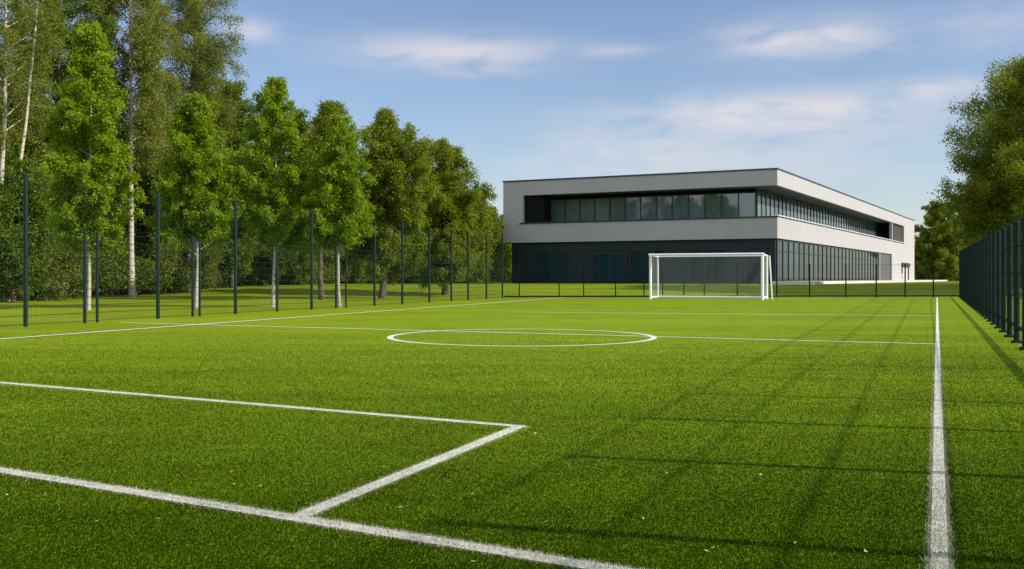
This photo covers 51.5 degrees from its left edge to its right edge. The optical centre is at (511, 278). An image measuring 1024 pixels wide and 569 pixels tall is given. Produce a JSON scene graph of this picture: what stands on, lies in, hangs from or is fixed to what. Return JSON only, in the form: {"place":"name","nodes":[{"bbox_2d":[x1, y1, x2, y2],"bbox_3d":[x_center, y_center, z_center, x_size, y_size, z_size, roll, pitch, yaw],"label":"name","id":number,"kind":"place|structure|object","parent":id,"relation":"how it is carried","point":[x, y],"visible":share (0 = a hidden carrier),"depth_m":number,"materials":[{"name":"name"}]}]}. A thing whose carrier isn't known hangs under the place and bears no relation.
{"place":"outdoors","nodes":[
{"label":"outdoors","id":0,"kind":"place"},
{"bbox_2d":[0,281,1021,346],"bbox_3d":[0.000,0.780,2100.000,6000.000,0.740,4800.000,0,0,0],"label":"ground","id":1,"kind":"structure","parent":0,"point":[252,295],"depth_m":69.28,"materials":[{"name":"green plant"}]},
{"bbox_2d":[0,278,35,301],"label":"shrub","id":2,"kind":"object","parent":1,"relation":"on","point":[1,300],"visible":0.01,"depth_m":53.52,"materials":[{"name":"green plant"}]},
{"bbox_2d":[0,155,59,302],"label":"understorey tree","id":3,"kind":"object","parent":1,"relation":"on","point":[13,192],"visible":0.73,"depth_m":50.63,"materials":[{"name":"green plant"}]},
{"bbox_2d":[0,0,70,300],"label":"birch tree","id":4,"kind":"object","parent":1,"relation":"on","point":[23,129],"visible":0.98,"depth_m":53.66,"materials":[{"name":"green plant"}]},
{"bbox_2d":[0,0,135,207],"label":"woodland tree","id":5,"kind":"object","parent":1,"relation":"on","point":[70,7],"visible":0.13,"depth_m":61.28,"materials":[{"name":"green plant"}]},
{"bbox_2d":[29,144,106,300],"bbox_3d":[-24.253,-2.818,56.316,5.255,8.891,5.355,0,0,34],"label":"understorey tree","id":6,"kind":"object","parent":1,"relation":"on","point":[63,271],"visible":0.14,"depth_m":55.57,"materials":[{"name":"green plant"}]},
{"bbox_2d":[29,256,109,299],"bbox_3d":[-24.635,-0.234,57.400,5.193,2.902,4.439,0,0,0],"label":"shrub","id":7,"kind":"object","parent":1,"relation":"on","point":[74,286],"visible":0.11,"depth_m":57.32,"materials":[{"name":"green plant"}]},
{"bbox_2d":[38,20,148,309],"bbox_3d":[-15.312,-4.033,38.793,3.784,10.671,3.820,0,0,0],"label":"young tree","id":8,"kind":"object","parent":1,"relation":"on","point":[91,74],"visible":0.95,"depth_m":38.31,"materials":[{"name":"green plant"}]},
{"bbox_2d":[64,255,139,297],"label":"shrub","id":9,"kind":"object","parent":1,"relation":"on","point":[93,292],"visible":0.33,"depth_m":65.55,"materials":[{"name":"green plant"}]},
{"bbox_2d":[91,233,137,295],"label":"shrub","id":10,"kind":"object","parent":1,"relation":"on","point":[113,261],"visible":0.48,"depth_m":65.42,"materials":[{"name":"green plant"}]},
{"bbox_2d":[100,200,139,293],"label":"understorey tree","id":11,"kind":"object","parent":1,"relation":"on","point":[126,233],"visible":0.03,"depth_m":71.42,"materials":[{"name":"green plant"}]},
{"bbox_2d":[69,0,185,296],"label":"birch tree","id":12,"kind":"object","parent":1,"relation":"on","point":[143,33],"visible":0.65,"depth_m":65.51,"materials":[{"name":"green plant"}]},
{"bbox_2d":[105,241,169,294],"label":"shrub","id":13,"kind":"object","parent":1,"relation":"on","point":[145,279],"visible":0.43,"depth_m":68.89,"materials":[{"name":"green plant"}]},
{"bbox_2d":[126,156,184,291],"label":"understorey tree","id":14,"kind":"object","parent":1,"relation":"on","point":[144,228],"visible":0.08,"depth_m":73.05,"materials":[{"name":"green plant"}]},
{"bbox_2d":[134,242,180,293],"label":"shrub","id":15,"kind":"object","parent":1,"relation":"on","point":[163,283],"visible":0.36,"depth_m":70.12,"materials":[{"name":"green plant"}]},
{"bbox_2d":[144,178,232,293],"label":"understorey tree","id":16,"kind":"object","parent":1,"relation":"on","point":[183,278],"visible":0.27,"depth_m":71.19,"materials":[{"name":"green plant"}]},
{"bbox_2d":[133,0,249,292],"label":"birch tree","id":17,"kind":"object","parent":1,"relation":"on","point":[204,48],"visible":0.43,"depth_m":71.21,"materials":[{"name":"green plant"}]},
{"bbox_2d":[142,91,255,307],"bbox_3d":[-12.179,-2.980,41.122,4.014,8.565,3.707,0,0,29],"label":"young tree","id":18,"kind":"object","parent":1,"relation":"on","point":[191,175],"visible":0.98,"depth_m":40.68,"materials":[{"name":"green plant"}]},
{"bbox_2d":[204,253,232,288],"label":"shrub","id":19,"kind":"object","parent":1,"relation":"on","point":[222,273],"visible":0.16,"depth_m":75.31,"materials":[{"name":"green plant"}]},
{"bbox_2d":[205,210,260,287],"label":"understorey tree","id":20,"kind":"object","parent":1,"relation":"on","point":[238,276],"visible":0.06,"depth_m":76.58,"materials":[{"name":"green plant"}]},
{"bbox_2d":[209,78,274,287],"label":"woodland tree","id":21,"kind":"object","parent":1,"relation":"on","point":[245,104],"visible":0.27,"depth_m":74.88,"materials":[{"name":"green plant"}]},
{"bbox_2d":[0,172,502,326],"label":"tall fence","id":22,"kind":"object","parent":1,"relation":"on","point":[25,272],"visible":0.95,"depth_m":32.71,"materials":[{"name":"green metal"}]},
{"bbox_2d":[0,61,511,298],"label":"woodland","id":23,"kind":"object","parent":1,"relation":"on","point":[27,152],"visible":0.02,"depth_m":60.78,"materials":[{"name":"green plant"}]},
{"bbox_2d":[237,207,301,285],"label":"understorey tree","id":24,"kind":"object","parent":1,"relation":"on","point":[257,267],"visible":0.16,"depth_m":78.29,"materials":[{"name":"green plant"}]},
{"bbox_2d":[229,73,320,306],"bbox_3d":[-9.448,-3.473,42.776,4.001,9.550,4.081,0,0,-25],"label":"young tree","id":25,"kind":"object","parent":1,"relation":"on","point":[278,193],"visible":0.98,"depth_m":42.31,"materials":[{"name":"green plant"}]},
{"bbox_2d":[239,107,324,284],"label":"woodland tree","id":26,"kind":"object","parent":1,"relation":"on","point":[303,128],"visible":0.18,"depth_m":79.17,"materials":[{"name":"green plant"}]},
{"bbox_2d":[281,242,347,284],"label":"understorey tree","id":27,"kind":"object","parent":1,"relation":"on","point":[326,276],"visible":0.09,"depth_m":82.01,"materials":[{"name":"green plant"}]},
{"bbox_2d":[287,96,363,299],"bbox_3d":[-10.486,-4.323,58.143,5.010,11.311,5.205,0,0,0],"label":"woodland tree","id":28,"kind":"object","parent":1,"relation":"on","point":[327,109],"visible":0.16,"depth_m":57.45,"materials":[{"name":"green plant"}]},
{"bbox_2d":[296,113,378,305],"bbox_3d":[-6.866,-2.692,42.610,3.441,8.000,3.182,0,0,-25],"label":"young tree","id":29,"kind":"object","parent":1,"relation":"on","point":[339,165],"visible":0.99,"depth_m":42.23,"materials":[{"name":"green plant"}]},
{"bbox_2d":[328,244,380,283],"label":"understorey tree","id":30,"kind":"object","parent":1,"relation":"on","point":[353,273],"visible":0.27,"depth_m":84.42,"materials":[{"name":"green plant"}]},
{"bbox_2d":[343,105,444,297],"bbox_3d":[-7.424,-4.411,62.044,6.989,11.497,7.399,0,0,0],"label":"woodland tree","id":31,"kind":"object","parent":1,"relation":"on","point":[394,169],"visible":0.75,"depth_m":61.07,"materials":[{"name":"green plant"}]},
{"bbox_2d":[398,267,415,282],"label":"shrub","id":32,"kind":"object","parent":1,"relation":"on","point":[405,278],"visible":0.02,"depth_m":88.00,"materials":[{"name":"green plant"}]},
{"bbox_2d":[403,269,420,283],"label":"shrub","id":33,"kind":"object","parent":1,"relation":"on","point":[410,278],"visible":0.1,"depth_m":88.40,"materials":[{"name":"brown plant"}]},
{"bbox_2d":[387,245,439,283],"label":"understorey tree","id":34,"kind":"object","parent":1,"relation":"on","point":[415,281],"visible":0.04,"depth_m":88.30,"materials":[{"name":"green plant"}]},
{"bbox_2d":[414,137,500,294],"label":"woodland tree","id":35,"kind":"object","parent":1,"relation":"on","point":[453,206],"visible":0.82,"depth_m":68.56,"materials":[{"name":"green plant"}]},
{"bbox_2d":[465,190,497,283],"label":"woodland tree","id":36,"kind":"object","parent":1,"relation":"on","point":[481,275],"visible":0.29,"depth_m":83.39,"materials":[{"name":"green plant"}]},
{"bbox_2d":[466,203,510,282],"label":"woodland tree","id":37,"kind":"object","parent":1,"relation":"on","point":[498,228],"visible":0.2,"depth_m":91.16,"materials":[{"name":"green plant"}]},
{"bbox_2d":[495,213,511,281],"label":"woodland tree","id":38,"kind":"object","parent":1,"relation":"on","point":[507,277],"visible":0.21,"depth_m":126.35,"materials":[{"name":"green plant"}]},
{"bbox_2d":[0,297,1023,568],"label":"turf pitch","id":39,"kind":"object","parent":1,"relation":"on","point":[710,317],"visible":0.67,"depth_m":10.87,"materials":[{"name":"green plastic"}]},
{"bbox_2d":[0,381,525,517],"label":"penalty area line","id":40,"kind":"object","parent":39,"relation":"on","point":[328,504],"visible":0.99,"depth_m":7.21,"materials":[{"name":"white paint"}]},
{"bbox_2d":[0,297,565,338],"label":"sideline","id":41,"kind":"object","parent":39,"relation":"on","point":[223,322],"visible":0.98,"depth_m":26.34,"materials":[{"name":"white paint"}]},
{"bbox_2d":[0,466,651,568],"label":"goal line","id":42,"kind":"object","parent":39,"relation":"on","point":[522,554],"visible":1,"depth_m":4.90,"materials":[{"name":"white paint"}]},
{"bbox_2d":[0,319,1023,568],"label":"turf fibres","id":43,"kind":"object","parent":39,"relation":"on","point":[90,561],"visible":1,"depth_m":6.20,"materials":[{"name":"green plastic"}]},
{"bbox_2d":[387,329,656,346],"bbox_3d":[0.186,1.136,20.945,5.306,0.021,6.196,0,0,0],"label":"circle","id":44,"kind":"object","parent":39,"relation":"on","point":[390,337],"visible":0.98,"depth_m":19.84,"materials":[{"name":"white paint"}]},
{"bbox_2d":[120,322,931,343],"bbox_3d":[-1.385,1.136,23.057,19.761,0.021,0.190,0,0,27],"label":"halfway line","id":45,"kind":"object","parent":39,"relation":"on","point":[572,334],"visible":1,"depth_m":21.65,"materials":[{"name":"white paint"}]},
{"bbox_2d":[649,253,772,299],"bbox_3d":[10.948,-0.113,58.535,6.455,2.535,2.170,0,0,22],"label":"football goal","id":46,"kind":"object","parent":39,"relation":"on","point":[704,255],"visible":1,"depth_m":58.65,"materials":[{"name":"white metal"}]},
{"bbox_2d":[553,312,913,315],"bbox_3d":[6.490,1.137,34.323,13.467,0.001,0.140,0,0,15],"label":"penalty area line","id":47,"kind":"object","parent":39,"relation":"on","point":[783,314],"visible":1,"depth_m":33.67,"materials":[{"name":"white paint"}]},
{"bbox_2d":[920,297,959,568],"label":"touchline","id":48,"kind":"object","parent":39,"relation":"on","point":[939,551],"visible":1,"depth_m":5.72,"materials":[{"name":"white paint"}]},
{"bbox_2d":[502,168,914,283],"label":"office building","id":49,"kind":"structure","parent":1,"relation":"on","point":[790,224],"depth_m":89.28,"materials":[{"name":"paint"}]},
{"bbox_2d":[551,192,755,221],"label":"ribbon window","id":50,"kind":"structure","parent":49,"relation":"in","point":[742,204],"depth_m":88.47,"materials":[{"name":"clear glass"}]},
{"bbox_2d":[756,188,888,240],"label":"ribbon window","id":51,"kind":"structure","parent":49,"relation":"in","point":[767,203],"depth_m":102.67,"materials":[{"name":"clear glass"}]},
{"bbox_2d":[776,239,878,280],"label":"shop window","id":52,"kind":"structure","parent":49,"relation":"in","point":[827,263],"depth_m":97.68,"materials":[{"name":"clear glass"}]},
{"bbox_2d":[504,247,958,296],"bbox_3d":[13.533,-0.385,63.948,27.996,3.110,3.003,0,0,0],"label":"end fence","id":53,"kind":"object","parent":1,"relation":"on","point":[737,292],"visible":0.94,"depth_m":65.37,"materials":[{"name":"black metal"}]},
{"bbox_2d":[914,239,929,279],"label":"tree","id":54,"kind":"object","parent":1,"relation":"on","point":[918,275],"visible":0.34,"depth_m":184.79,"materials":[{"name":"green plant"}]},
{"bbox_2d":[914,199,963,280],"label":"tree","id":55,"kind":"object","parent":1,"relation":"on","point":[939,246],"visible":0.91,"depth_m":167.03,"materials":[{"name":"green plant"}]},
{"bbox_2d":[937,182,971,280],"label":"tree","id":56,"kind":"object","parent":1,"relation":"on","point":[961,246],"visible":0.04,"depth_m":175.84,"materials":[{"name":"green plant"}]},
{"bbox_2d":[927,52,1023,285],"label":"tree","id":57,"kind":"object","parent":1,"relation":"on","point":[994,203],"visible":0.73,"depth_m":69.67,"materials":[{"name":"green plant"}]},
{"bbox_2d":[950,191,1020,287],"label":"tree","id":58,"kind":"object","parent":1,"relation":"on","point":[956,234],"visible":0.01,"depth_m":77.50,"materials":[{"name":"green plant"}]},
{"bbox_2d":[959,215,1023,349],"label":"touchline fence","id":59,"kind":"object","parent":1,"relation":"on","point":[989,277],"visible":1,"depth_m":24.44,"materials":[{"name":"green metal"}]},
{"bbox_2d":[0,0,1023,244],"label":"sky","id":60,"kind":"structure","parent":0,"point":[850,97],"materials":[{"name":"blue"}]},
{"bbox_2d":[772,280,947,284],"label":"pavement","id":61,"kind":"structure","parent":0,"point":[821,282],"depth_m":87.57,"materials":[{"name":"concrete"}]}
]}

